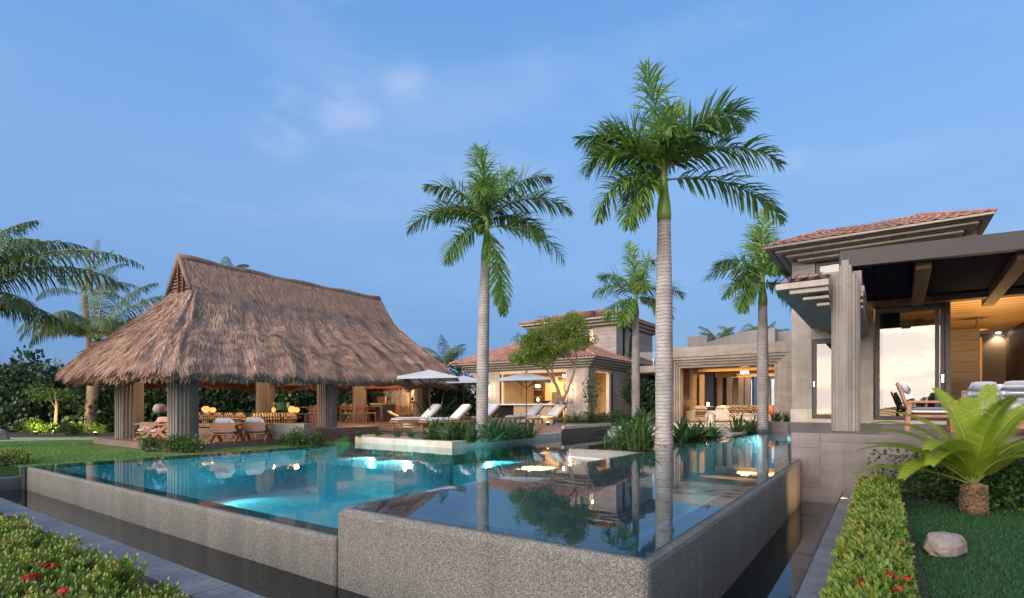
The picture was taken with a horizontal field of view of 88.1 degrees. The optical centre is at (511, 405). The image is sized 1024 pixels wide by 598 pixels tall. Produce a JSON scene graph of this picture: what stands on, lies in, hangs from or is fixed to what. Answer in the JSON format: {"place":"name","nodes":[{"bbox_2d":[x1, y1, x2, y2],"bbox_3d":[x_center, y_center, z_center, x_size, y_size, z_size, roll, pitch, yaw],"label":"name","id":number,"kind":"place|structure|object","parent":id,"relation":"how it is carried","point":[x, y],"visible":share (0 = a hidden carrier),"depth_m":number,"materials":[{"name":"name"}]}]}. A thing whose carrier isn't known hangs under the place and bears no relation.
{"place":"outdoors","nodes":[
{"label":"outdoors","id":0,"kind":"place"},
{"bbox_2d":[6,430,114,436],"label":"garden soil","id":1,"kind":"structure","parent":0,"point":[27,434],"depth_m":22.88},
{"bbox_2d":[0,345,59,430],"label":"sea grape shrub","id":2,"kind":"object","parent":1,"relation":"on","point":[22,359],"visible":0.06,"depth_m":27.73,"materials":[{"name":"green plant"}]},
{"bbox_2d":[11,416,50,433],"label":"shrub","id":3,"kind":"object","parent":1,"relation":"on","point":[25,423],"visible":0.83,"depth_m":24.13,"materials":[{"name":"green plant"}]},
{"bbox_2d":[0,349,81,431],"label":"sea grape shrub","id":4,"kind":"object","parent":1,"relation":"on","point":[14,401],"visible":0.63,"depth_m":25.80,"materials":[{"name":"green plant"}]},
{"bbox_2d":[21,381,80,432],"bbox_3d":[-21.931,0.088,25.174,2.305,2.450,2.143,0,0,35],"label":"young tree","id":5,"kind":"object","parent":1,"relation":"on","point":[47,393],"visible":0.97,"depth_m":24.87,"materials":[{"name":"green plant"}]},
{"bbox_2d":[20,362,85,429],"bbox_3d":[-24.243,-0.261,28.774,3.564,4.485,3.918,0,0,7],"label":"sea grape shrub","id":6,"kind":"object","parent":1,"relation":"on","point":[58,383],"visible":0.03,"depth_m":27.79,"materials":[{"name":"green plant"}]},
{"bbox_2d":[49,421,78,435],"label":"shrub","id":7,"kind":"object","parent":1,"relation":"on","point":[65,429],"visible":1,"depth_m":22.81,"materials":[{"name":"green plant"}]},
{"bbox_2d":[16,269,165,432],"bbox_3d":[-19.758,-2.883,25.994,6.565,8.381,5.674,0,0,-21],"label":"coconut palm","id":8,"kind":"object","parent":1,"relation":"on","point":[107,326],"visible":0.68,"depth_m":25.39,"materials":[{"name":"green plant"}]},
{"bbox_2d":[48,385,156,431],"bbox_3d":[-20.360,-0.559,26.708,3.407,4.706,4.526,0,0,38],"label":"sea grape shrub","id":9,"kind":"object","parent":1,"relation":"on","point":[80,406],"visible":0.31,"depth_m":25.67,"materials":[{"name":"green plant"}]},
{"bbox_2d":[77,385,166,431],"bbox_3d":[-19.769,-0.224,27.089,4.222,5.151,3.254,0,0,16],"label":"sea grape shrub","id":10,"kind":"object","parent":1,"relation":"on","point":[145,403],"visible":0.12,"depth_m":26.59,"materials":[{"name":"green plant"}]},
{"bbox_2d":[144,387,206,421],"bbox_3d":[-18.186,0.023,28.668,3.101,4.718,5.889,0,0,-5],"label":"sea grape shrub","id":11,"kind":"object","parent":1,"relation":"on","point":[156,397],"visible":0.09,"depth_m":27.03,"materials":[{"name":"green plant"}]},
{"bbox_2d":[166,387,233,412],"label":"sea grape shrub","id":12,"kind":"object","parent":1,"relation":"on","point":[211,397],"visible":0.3,"depth_m":28.58,"materials":[{"name":"green plant"}]},
{"bbox_2d":[215,389,255,415],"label":"sea grape shrub","id":13,"kind":"object","parent":1,"relation":"on","point":[248,407],"visible":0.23,"depth_m":29.65,"materials":[{"name":"green plant"}]},
{"bbox_2d":[227,390,303,419],"bbox_3d":[-13.724,-0.002,30.528,4.836,4.796,3.101,0,0,-33],"label":"sea grape shrub","id":14,"kind":"object","parent":1,"relation":"on","point":[252,401],"visible":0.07,"depth_m":29.56,"materials":[{"name":"green plant"}]},
{"bbox_2d":[274,388,316,422],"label":"sea grape shrub","id":15,"kind":"object","parent":1,"relation":"on","point":[298,399],"visible":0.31,"depth_m":28.36,"materials":[{"name":"green plant"}]},
{"bbox_2d":[337,391,384,420],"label":"sea grape shrub","id":16,"kind":"object","parent":1,"relation":"on","point":[340,397],"visible":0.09,"depth_m":28.74,"materials":[{"name":"green plant"}]},
{"bbox_2d":[337,390,388,420],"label":"sea grape shrub","id":17,"kind":"object","parent":1,"relation":"on","point":[376,394],"visible":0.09,"depth_m":28.75,"materials":[{"name":"green plant"}]},
{"bbox_2d":[421,335,467,367],"bbox_3d":[-5.155,-1.652,39.878,5.376,6.904,4.730,0,0,35],"label":"coconut palm","id":18,"kind":"object","parent":1,"relation":"on","point":[452,355],"visible":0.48,"depth_m":39.63,"materials":[{"name":"green plant"}]},
{"bbox_2d":[0,436,173,467],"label":"grass","id":19,"kind":"structure","parent":0,"point":[47,448],"depth_m":14.75,"materials":[{"name":"plant"}]},
{"bbox_2d":[75,556,142,591],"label":"garden soil","id":20,"kind":"structure","parent":0,"point":[124,580],"depth_m":4.87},
{"bbox_2d":[0,510,188,597],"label":"flowering hedge","id":21,"kind":"object","parent":20,"relation":"on","point":[36,562],"visible":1,"depth_m":4.45,"materials":[{"name":"green plant"}]},
{"bbox_2d":[0,420,354,489],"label":"lawn","id":22,"kind":"structure","parent":0,"point":[6,471],"depth_m":14.87,"materials":[{"name":"plant"}]},
{"bbox_2d":[0,447,35,466],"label":"flowering hedge","id":23,"kind":"object","parent":22,"relation":"on","point":[15,456],"visible":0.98,"depth_m":11.80,"materials":[{"name":"green plant"}]},
{"bbox_2d":[0,220,143,332],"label":"coconut palm","id":24,"kind":"object","parent":22,"relation":"on","point":[25,307],"visible":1,"depth_m":16.07,"materials":[{"name":"green plant"}]},
{"bbox_2d":[35,239,139,348],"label":"coconut palm","id":25,"kind":"object","parent":22,"relation":"on","point":[87,342],"visible":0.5,"depth_m":40.27,"materials":[{"name":"green plant"}]},
{"bbox_2d":[134,432,162,451],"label":"shrub","id":26,"kind":"object","parent":22,"relation":"on","point":[149,444],"visible":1,"depth_m":15.18,"materials":[{"name":"green plant"}]},
{"bbox_2d":[162,432,211,452],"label":"shrub","id":27,"kind":"object","parent":22,"relation":"on","point":[190,446],"visible":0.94,"depth_m":14.73,"materials":[{"name":"green plant"}]},
{"bbox_2d":[54,253,475,451],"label":"thatched pavilion","id":28,"kind":"structure","parent":22,"relation":"on","point":[208,324],"depth_m":18.07,"materials":[{"name":"plant"}]},
{"bbox_2d":[133,417,166,439],"bbox_3d":[-11.877,0.783,17.600,0.895,0.789,0.780,0,0,2],"label":"lounge chair","id":29,"kind":"object","parent":28,"relation":"on","point":[160,420],"visible":0.43,"depth_m":17.25,"materials":[{"name":"wood"}]},
{"bbox_2d":[209,418,244,442],"bbox_3d":[-8.911,0.783,16.602,0.780,0.789,0.895,0,0,-8],"label":"lounge chair","id":30,"kind":"object","parent":28,"relation":"on","point":[223,426],"visible":0.93,"depth_m":16.24,"materials":[{"name":"wood"}]},
{"bbox_2d":[240,417,272,441],"bbox_3d":[-8.280,0.783,17.202,0.780,0.789,0.895,0,0,-10],"label":"lounge chair","id":31,"kind":"object","parent":28,"relation":"on","point":[254,425],"visible":0.97,"depth_m":16.85,"materials":[{"name":"wood"}]},
{"bbox_2d":[256,423,310,438],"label":"wall","id":32,"kind":"structure","parent":28,"relation":"on","point":[277,430],"depth_m":17.66,"materials":[{"name":"stone"}]},
{"bbox_2d":[370,403,399,421],"bbox_3d":[-6.471,0.370,27.000,1.320,0.920,0.780,0,0,4],"label":"outdoor bar","id":33,"kind":"object","parent":28,"relation":"on","point":[383,415],"visible":0.85,"depth_m":26.66,"materials":[{"name":"wood"}]},
{"bbox_2d":[283,426,306,446],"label":"shrub","id":34,"kind":"object","parent":22,"relation":"on","point":[299,438],"visible":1,"depth_m":16.83,"materials":[{"name":"green plant"}]},
{"bbox_2d":[305,431,328,445],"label":"shrub","id":35,"kind":"object","parent":22,"relation":"on","point":[315,438],"visible":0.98,"depth_m":17.17,"materials":[{"name":"green plant"}]},
{"bbox_2d":[411,388,459,415],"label":"leafy shrub","id":36,"kind":"object","parent":22,"relation":"on","point":[436,396],"visible":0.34,"depth_m":25.00,"materials":[{"name":"green plant"}]},
{"bbox_2d":[442,371,476,421],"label":"leafy shrub","id":37,"kind":"object","parent":22,"relation":"on","point":[472,396],"visible":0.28,"depth_m":26.82,"materials":[{"name":"green plant"}]},
{"bbox_2d":[222,441,350,450],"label":"grass","id":38,"kind":"structure","parent":0,"point":[247,448],"depth_m":16.51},
{"bbox_2d":[27,464,565,586],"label":"pool","id":39,"kind":"structure","parent":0,"point":[285,520],"depth_m":10.30,"materials":[{"name":"liquid"}]},
{"bbox_2d":[0,466,853,597],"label":"overflow trough","id":40,"kind":"object","parent":39,"relation":"attached to","point":[197,584],"visible":0.4,"depth_m":5.39,"materials":[{"name":"stone"}]},
{"bbox_2d":[0,489,835,597],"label":"water","id":41,"kind":"structure","parent":40,"relation":"in","point":[776,567],"depth_m":6.34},
{"bbox_2d":[355,432,560,486],"bbox_3d":[-1.750,2.000,19.904,4.500,1.800,6.600,0,0,35],"label":"pool planter","id":42,"kind":"object","parent":39,"relation":"in","point":[440,443],"visible":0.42,"depth_m":17.18,"materials":[{"name":"beige stone"}]},
{"bbox_2d":[403,415,445,439],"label":"strap leaf plant","id":43,"kind":"object","parent":42,"relation":"in","point":[431,432],"visible":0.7,"depth_m":17.07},
{"bbox_2d":[417,412,474,440],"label":"strap leaf plant","id":44,"kind":"object","parent":42,"relation":"in","point":[451,435],"visible":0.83,"depth_m":16.60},
{"bbox_2d":[453,426,488,442],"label":"strap leaf plant","id":45,"kind":"object","parent":42,"relation":"in","point":[471,439],"visible":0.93,"depth_m":16.44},
{"bbox_2d":[405,142,574,438],"bbox_3d":[-0.614,-4.082,18.069,5.068,10.565,4.280,0,0,35],"label":"royal palm","id":46,"kind":"object","parent":42,"relation":"in","point":[486,207],"visible":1,"depth_m":17.86,"materials":[{"name":"green plant"}]},
{"bbox_2d":[469,411,515,441],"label":"strap leaf plant","id":47,"kind":"object","parent":42,"relation":"in","point":[491,435],"visible":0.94,"depth_m":16.79,"materials":[{"name":"plant"}]},
{"bbox_2d":[474,416,530,440],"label":"strap leaf plant","id":48,"kind":"object","parent":42,"relation":"in","point":[508,437],"visible":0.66,"depth_m":17.35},
{"bbox_2d":[562,426,609,436],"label":"terrace wall","id":49,"kind":"structure","parent":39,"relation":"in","point":[580,431],"depth_m":22.81,"materials":[{"name":"stone"}]},
{"bbox_2d":[569,449,640,459],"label":"stone slab","id":50,"kind":"structure","parent":39,"relation":"on","point":[588,454],"depth_m":13.69,"materials":[{"name":"stone"}]},
{"bbox_2d":[622,440,705,451],"bbox_3d":[5.151,1.870,16.127,1.938,1.460,4.430,0,0,35],"label":"planting bed","id":51,"kind":"object","parent":39,"relation":"in","point":[641,450],"depth_m":14.82,"materials":[{"name":"soil"}]},
{"bbox_2d":[598,424,629,449],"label":"plant","id":52,"kind":"object","parent":51,"relation":"on","point":[617,445],"visible":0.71,"depth_m":14.67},
{"bbox_2d":[602,411,675,449],"bbox_3d":[3.330,0.661,14.249,1.872,1.051,2.261,0,0,5],"label":"strap leaf plant","id":53,"kind":"object","parent":51,"relation":"on","point":[631,442],"visible":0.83,"depth_m":13.90,"materials":[{"name":"plant"}]},
{"bbox_2d":[621,418,678,449],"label":"strap leaf plant","id":54,"kind":"object","parent":51,"relation":"on","point":[645,433],"visible":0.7,"depth_m":13.89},
{"bbox_2d":[571,57,787,449],"bbox_3d":[4.380,-4.180,13.690,4.938,10.760,4.390,0,0,35],"label":"royal palm","id":55,"kind":"object","parent":51,"relation":"on","point":[661,147],"visible":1,"depth_m":13.49,"materials":[{"name":"green plant"}]},
{"bbox_2d":[673,415,700,443],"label":"strap leaf plant","id":56,"kind":"object","parent":51,"relation":"on","point":[682,436],"visible":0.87,"depth_m":15.69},
{"bbox_2d":[675,419,713,441],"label":"strap leaf plant","id":57,"kind":"object","parent":51,"relation":"on","point":[702,436],"visible":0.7,"depth_m":16.21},
{"bbox_2d":[692,416,738,440],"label":"strap leaf plant","id":58,"kind":"object","parent":51,"relation":"on","point":[715,434],"visible":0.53,"depth_m":16.85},
{"bbox_2d":[31,433,652,480],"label":"water","id":59,"kind":"structure","parent":0,"point":[551,451],"depth_m":12.66,"materials":[{"name":"liquid"}]},
{"bbox_2d":[303,418,630,436],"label":"terrace","id":60,"kind":"structure","parent":0,"point":[551,427],"depth_m":22.49,"materials":[{"name":"stone"}]},
{"bbox_2d":[379,426,444,432],"bbox_3d":[-3.606,0.924,20.043,3.700,0.152,0.500,0,0,35],"label":"terrace edging","id":61,"kind":"object","parent":60,"relation":"on","point":[389,428],"visible":0.51,"depth_m":20.13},
{"bbox_2d":[389,404,441,428],"bbox_3d":[-3.638,0.410,20.285,1.950,0.906,0.730,0,0,-38],"label":"sun lounger","id":62,"kind":"object","parent":60,"relation":"on","point":[434,409],"visible":0.73,"depth_m":20.03,"materials":[{"name":"fabric"}]},
{"bbox_2d":[397,367,458,427],"bbox_3d":[-3.195,-0.329,20.600,2.206,2.384,2.206,0,0,-4],"label":"parasol","id":63,"kind":"object","parent":60,"relation":"on","point":[429,375],"visible":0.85,"depth_m":20.03,"materials":[{"name":"white fabric"}]},
{"bbox_2d":[414,390,457,424],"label":"banana plant","id":64,"kind":"object","parent":60,"relation":"on","point":[441,412],"visible":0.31,"depth_m":23.48,"materials":[{"name":"green plant"}]},
{"bbox_2d":[418,404,473,428],"bbox_3d":[-2.441,0.410,19.686,1.950,0.906,0.730,0,0,-35],"label":"sun lounger","id":65,"kind":"object","parent":60,"relation":"on","point":[460,412],"visible":0.78,"depth_m":19.70,"materials":[{"name":"fabric"}]},
{"bbox_2d":[438,362,475,415],"bbox_3d":[-2.998,-0.584,26.931,2.453,3.244,2.978,0,0,-1],"label":"leafy shrub","id":66,"kind":"object","parent":60,"relation":"on","point":[458,369],"visible":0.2,"depth_m":26.62,"materials":[{"name":"green plant"}]},
{"bbox_2d":[446,372,476,423],"bbox_3d":[-2.254,-0.329,24.600,2.206,2.384,2.206,0,0,-8],"label":"parasol","id":67,"kind":"object","parent":60,"relation":"on","point":[466,380],"visible":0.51,"depth_m":24.09,"materials":[{"name":"white fabric"}]},
{"bbox_2d":[488,404,555,417],"bbox_3d":[0.685,0.385,34.801,5.300,0.950,0.900,0,0,35],"label":"kitchen bar","id":68,"kind":"object","parent":60,"relation":"on","point":[512,409],"visible":0.37,"depth_m":34.71,"materials":[{"name":"white stone"}]},
{"bbox_2d":[505,404,543,423],"bbox_3d":[0.600,0.410,24.585,1.950,0.906,0.730,0,0,-38],"label":"sun lounger","id":69,"kind":"object","parent":60,"relation":"on","point":[535,409],"visible":0.59,"depth_m":24.70,"materials":[{"name":"fabric"}]},
{"bbox_2d":[499,369,550,424],"bbox_3d":[0.647,-0.383,23.800,2.206,2.493,2.206,0,0,5],"label":"parasol","id":70,"kind":"object","parent":60,"relation":"on","point":[526,376],"visible":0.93,"depth_m":23.27,"materials":[{"name":"white fabric"}]},
{"bbox_2d":[525,404,567,424],"bbox_3d":[1.549,0.410,23.584,1.950,0.906,0.730,0,0,-40],"label":"sun lounger","id":71,"kind":"object","parent":60,"relation":"on","point":[555,412],"visible":0.98,"depth_m":23.61,"materials":[{"name":"fabric"}]},
{"bbox_2d":[449,309,654,418],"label":"garden house","id":72,"kind":"structure","parent":60,"relation":"on","point":[610,350],"depth_m":37.20,"materials":[{"name":"paint"}]},
{"bbox_2d":[507,309,599,420],"bbox_3d":[1.668,-1.849,24.018,3.841,5.173,4.254,0,0,35],"label":"tree","id":73,"kind":"object","parent":60,"relation":"on","point":[536,348],"visible":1,"depth_m":23.38,"materials":[{"name":"green plant"}]},
{"bbox_2d":[0,0,1023,389],"label":"sky","id":74,"kind":"structure","parent":0,"point":[291,139],"materials":[{"name":"blue"}]},
{"bbox_2d":[338,460,800,597],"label":"raised pool","id":75,"kind":"structure","parent":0,"point":[581,531],"depth_m":5.03,"materials":[{"name":"tile"}]},
{"bbox_2d":[566,431,798,472],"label":"water","id":76,"kind":"structure","parent":75,"relation":"in","point":[763,452],"depth_m":10.31,"materials":[{"name":"liquid"}]},
{"bbox_2d":[602,420,744,431],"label":"courtyard","id":77,"kind":"structure","parent":0,"point":[676,427],"depth_m":23.83,"materials":[{"name":"beige stone"}]},
{"bbox_2d":[582,356,603,419],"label":"slender shrub","id":78,"kind":"object","parent":77,"relation":"on","point":[589,393],"visible":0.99,"depth_m":28.41,"materials":[{"name":"green plant"}]},
{"bbox_2d":[618,375,654,415],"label":"leafy shrub","id":79,"kind":"object","parent":77,"relation":"on","point":[645,392],"visible":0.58,"depth_m":32.64,"materials":[{"name":"green plant"}]},
{"bbox_2d":[592,239,686,422],"bbox_3d":[6.407,-3.900,27.215,4.597,9.801,4.373,0,0,35],"label":"royal palm","id":80,"kind":"object","parent":77,"relation":"on","point":[638,284],"visible":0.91,"depth_m":26.85,"materials":[{"name":"green plant"}]},
{"bbox_2d":[626,358,654,387],"bbox_3d":[11.835,-1.325,37.614,5.920,4.650,4.800,0,0,35],"label":"covered passage","id":81,"kind":"object","parent":77,"relation":"on","point":[648,371],"visible":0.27,"depth_m":36.73,"materials":[{"name":"concrete"}]},
{"bbox_2d":[673,341,791,424],"bbox_3d":[13.087,-0.960,29.535,6.941,3.920,9.600,0,0,35],"label":"open lounge","id":82,"kind":"object","parent":77,"relation":"on","point":[702,376],"visible":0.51,"depth_m":27.23,"materials":[{"name":"stone"}]},
{"bbox_2d":[686,406,709,420],"bbox_3d":[9.743,0.424,27.800,0.940,0.792,0.800,0,0,-10],"label":"lounge armchair","id":83,"kind":"object","parent":82,"relation":"on","point":[698,412],"visible":0.97,"depth_m":27.47,"materials":[{"name":"beige fabric"}]},
{"bbox_2d":[688,335,711,346],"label":"roof block","id":84,"kind":"structure","parent":82,"relation":"on","point":[695,341],"depth_m":31.12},
{"bbox_2d":[710,406,729,420],"bbox_3d":[10.934,0.424,28.200,0.800,0.792,0.940,0,0,-20],"label":"lounge armchair","id":85,"kind":"object","parent":82,"relation":"on","point":[720,413],"visible":0.74,"depth_m":27.82,"materials":[{"name":"white fabric"}]},
{"bbox_2d":[699,328,779,345],"bbox_3d":[13.169,-3.535,30.576,4.000,1.229,2.400,0,0,35],"label":"roof vault","id":86,"kind":"object","parent":82,"relation":"on","point":[745,337],"visible":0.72,"depth_m":29.38,"materials":[{"name":"concrete"}]},
{"bbox_2d":[790,422,946,425],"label":"house terrace","id":87,"kind":"structure","parent":0,"point":[866,423],"depth_m":14.38,"materials":[{"name":"stone"}]},
{"bbox_2d":[762,208,1023,431],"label":"beach house","id":88,"kind":"structure","parent":87,"relation":"on","point":[881,309],"depth_m":14.27,"materials":[{"name":"concrete"}]},
{"bbox_2d":[812,339,830,418],"bbox_3d":[9.319,-0.775,15.650,0.775,2.350,0.170,0,0,35],"label":"door","id":89,"kind":"structure","parent":88,"relation":"in","point":[821,349],"depth_m":15.76,"materials":[{"name":"glass"}]},
{"bbox_2d":[816,260,838,273],"bbox_3d":[9.435,-4.015,15.636,0.800,0.470,0.100,0,0,35],"label":"window","id":90,"kind":"structure","parent":88,"relation":"in","point":[830,266],"depth_m":15.68,"materials":[{"name":"glass"}]},
{"bbox_2d":[875,303,943,420],"bbox_3d":[10.893,-1.190,14.554,1.510,3.220,0.140,0,0,35],"label":"sliding door","id":91,"kind":"structure","parent":88,"relation":"in","point":[906,337],"depth_m":14.62,"materials":[{"name":"glass"}]},
{"bbox_2d":[939,302,944,420],"bbox_3d":[11.024,-1.190,14.646,1.460,3.220,0.080,0,0,35],"label":"sliding door","id":92,"kind":"structure","parent":88,"relation":"in","point":[941,305],"depth_m":14.23,"materials":[{"name":"grey metal"}]},
{"bbox_2d":[788,423,1023,503],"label":"house terrace","id":93,"kind":"structure","parent":0,"point":[840,462],"depth_m":9.69,"materials":[{"name":"stone"}]},
{"bbox_2d":[791,433,1023,487],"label":"plinth corner","id":94,"kind":"object","parent":93,"relation":"attached to","point":[809,457],"visible":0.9,"depth_m":9.85,"materials":[{"name":"stone"}]},
{"bbox_2d":[895,382,957,431],"bbox_3d":[8.374,0.029,10.739,0.960,0.987,0.780,0,0,35],"label":"terrace armchair","id":95,"kind":"object","parent":93,"relation":"on","point":[907,396],"visible":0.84,"depth_m":10.59,"materials":[{"name":"wood"}]},
{"bbox_2d":[961,384,1023,428],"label":"terrace sofa","id":96,"kind":"object","parent":93,"relation":"on","point":[963,393],"visible":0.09,"depth_m":9.38,"materials":[{"name":"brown fabric"}]},
{"bbox_2d":[966,381,999,405],"bbox_3d":[8.735,-0.201,9.809,0.500,0.480,0.180,0,-16,43],"label":"pillow","id":97,"kind":"object","parent":96,"relation":"on","point":[973,388],"visible":0.48,"depth_m":9.82,"materials":[{"name":"grey fabric"}]},
{"bbox_2d":[1000,381,1023,405],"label":"pillow","id":98,"kind":"object","parent":96,"relation":"on","point":[1012,388],"visible":0.69,"depth_m":9.48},
{"bbox_2d":[903,502,929,597],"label":"garden soil","id":99,"kind":"structure","parent":0,"point":[919,576],"depth_m":4.99,"materials":[{"name":"soil"}]},
{"bbox_2d":[819,472,921,597],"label":"flowering hedge","id":100,"kind":"object","parent":99,"relation":"on","point":[873,549],"visible":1,"depth_m":4.07,"materials":[{"name":"green plant"}]},
{"bbox_2d":[900,492,1022,511],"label":"garden soil","id":101,"kind":"structure","parent":0,"point":[913,496],"depth_m":8.27,"materials":[{"name":"soil"}]},
{"bbox_2d":[866,445,962,503],"bbox_3d":[6.582,1.154,8.551,1.455,1.068,1.326,0,0,35],"label":"plinth shrub","id":102,"kind":"object","parent":101,"relation":"on","point":[926,477],"visible":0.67,"depth_m":8.35,"materials":[{"name":"green plant"}]},
{"bbox_2d":[927,439,1023,503],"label":"plinth shrub","id":103,"kind":"object","parent":101,"relation":"on","point":[993,491],"visible":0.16,"depth_m":7.78,"materials":[{"name":"green plant"}]},
{"bbox_2d":[982,444,1023,516],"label":"plinth shrub","id":104,"kind":"object","parent":101,"relation":"on","point":[1015,496],"visible":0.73,"depth_m":7.57,"materials":[{"name":"green plant"}]},
{"bbox_2d":[903,497,1023,597],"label":"lawn","id":105,"kind":"structure","parent":0,"point":[966,575],"depth_m":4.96,"materials":[{"name":"plant"}]},
{"bbox_2d":[850,384,1023,515],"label":"cycad","id":106,"kind":"object","parent":105,"relation":"on","point":[976,453],"visible":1,"depth_m":7.25,"materials":[{"name":"green plant"}]},
{"bbox_2d":[923,531,967,558],"bbox_3d":[4.370,1.423,5.352,0.420,0.250,0.292,-8,8,-17],"label":"rock","id":107,"kind":"object","parent":105,"relation":"on","point":[941,544],"visible":0.94,"depth_m":5.25,"materials":[{"name":"stone"}]},
{"bbox_3d":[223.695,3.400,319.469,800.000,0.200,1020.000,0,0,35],"label":"ground","id":108,"kind":"structure","parent":0,"visible":0},
{"bbox_2d":[746,421,789,431],"bbox_3d":[10.264,1.960,20.500,2.098,2.640,0.840,0,0,35],"label":"stone ledge","id":109,"kind":"object","parent":108,"relation":"on","point":[779,426],"visible":0.14,"depth_m":20.10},
{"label":"planting bed","id":110,"kind":"structure","parent":0,"visible":0},
{"bbox_2d":[718,409,763,432],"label":"strap leaf plant","id":111,"kind":"object","parent":110,"relation":"on","point":[737,428],"visible":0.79,"depth_m":19.09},
{"bbox_2d":[702,208,791,431],"bbox_3d":[9.162,-3.250,19.876,3.601,8.500,3.669,0,0,35],"label":"royal palm","id":112,"kind":"object","parent":110,"relation":"on","point":[753,282],"visible":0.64,"depth_m":19.49,"materials":[{"name":"green plant"}]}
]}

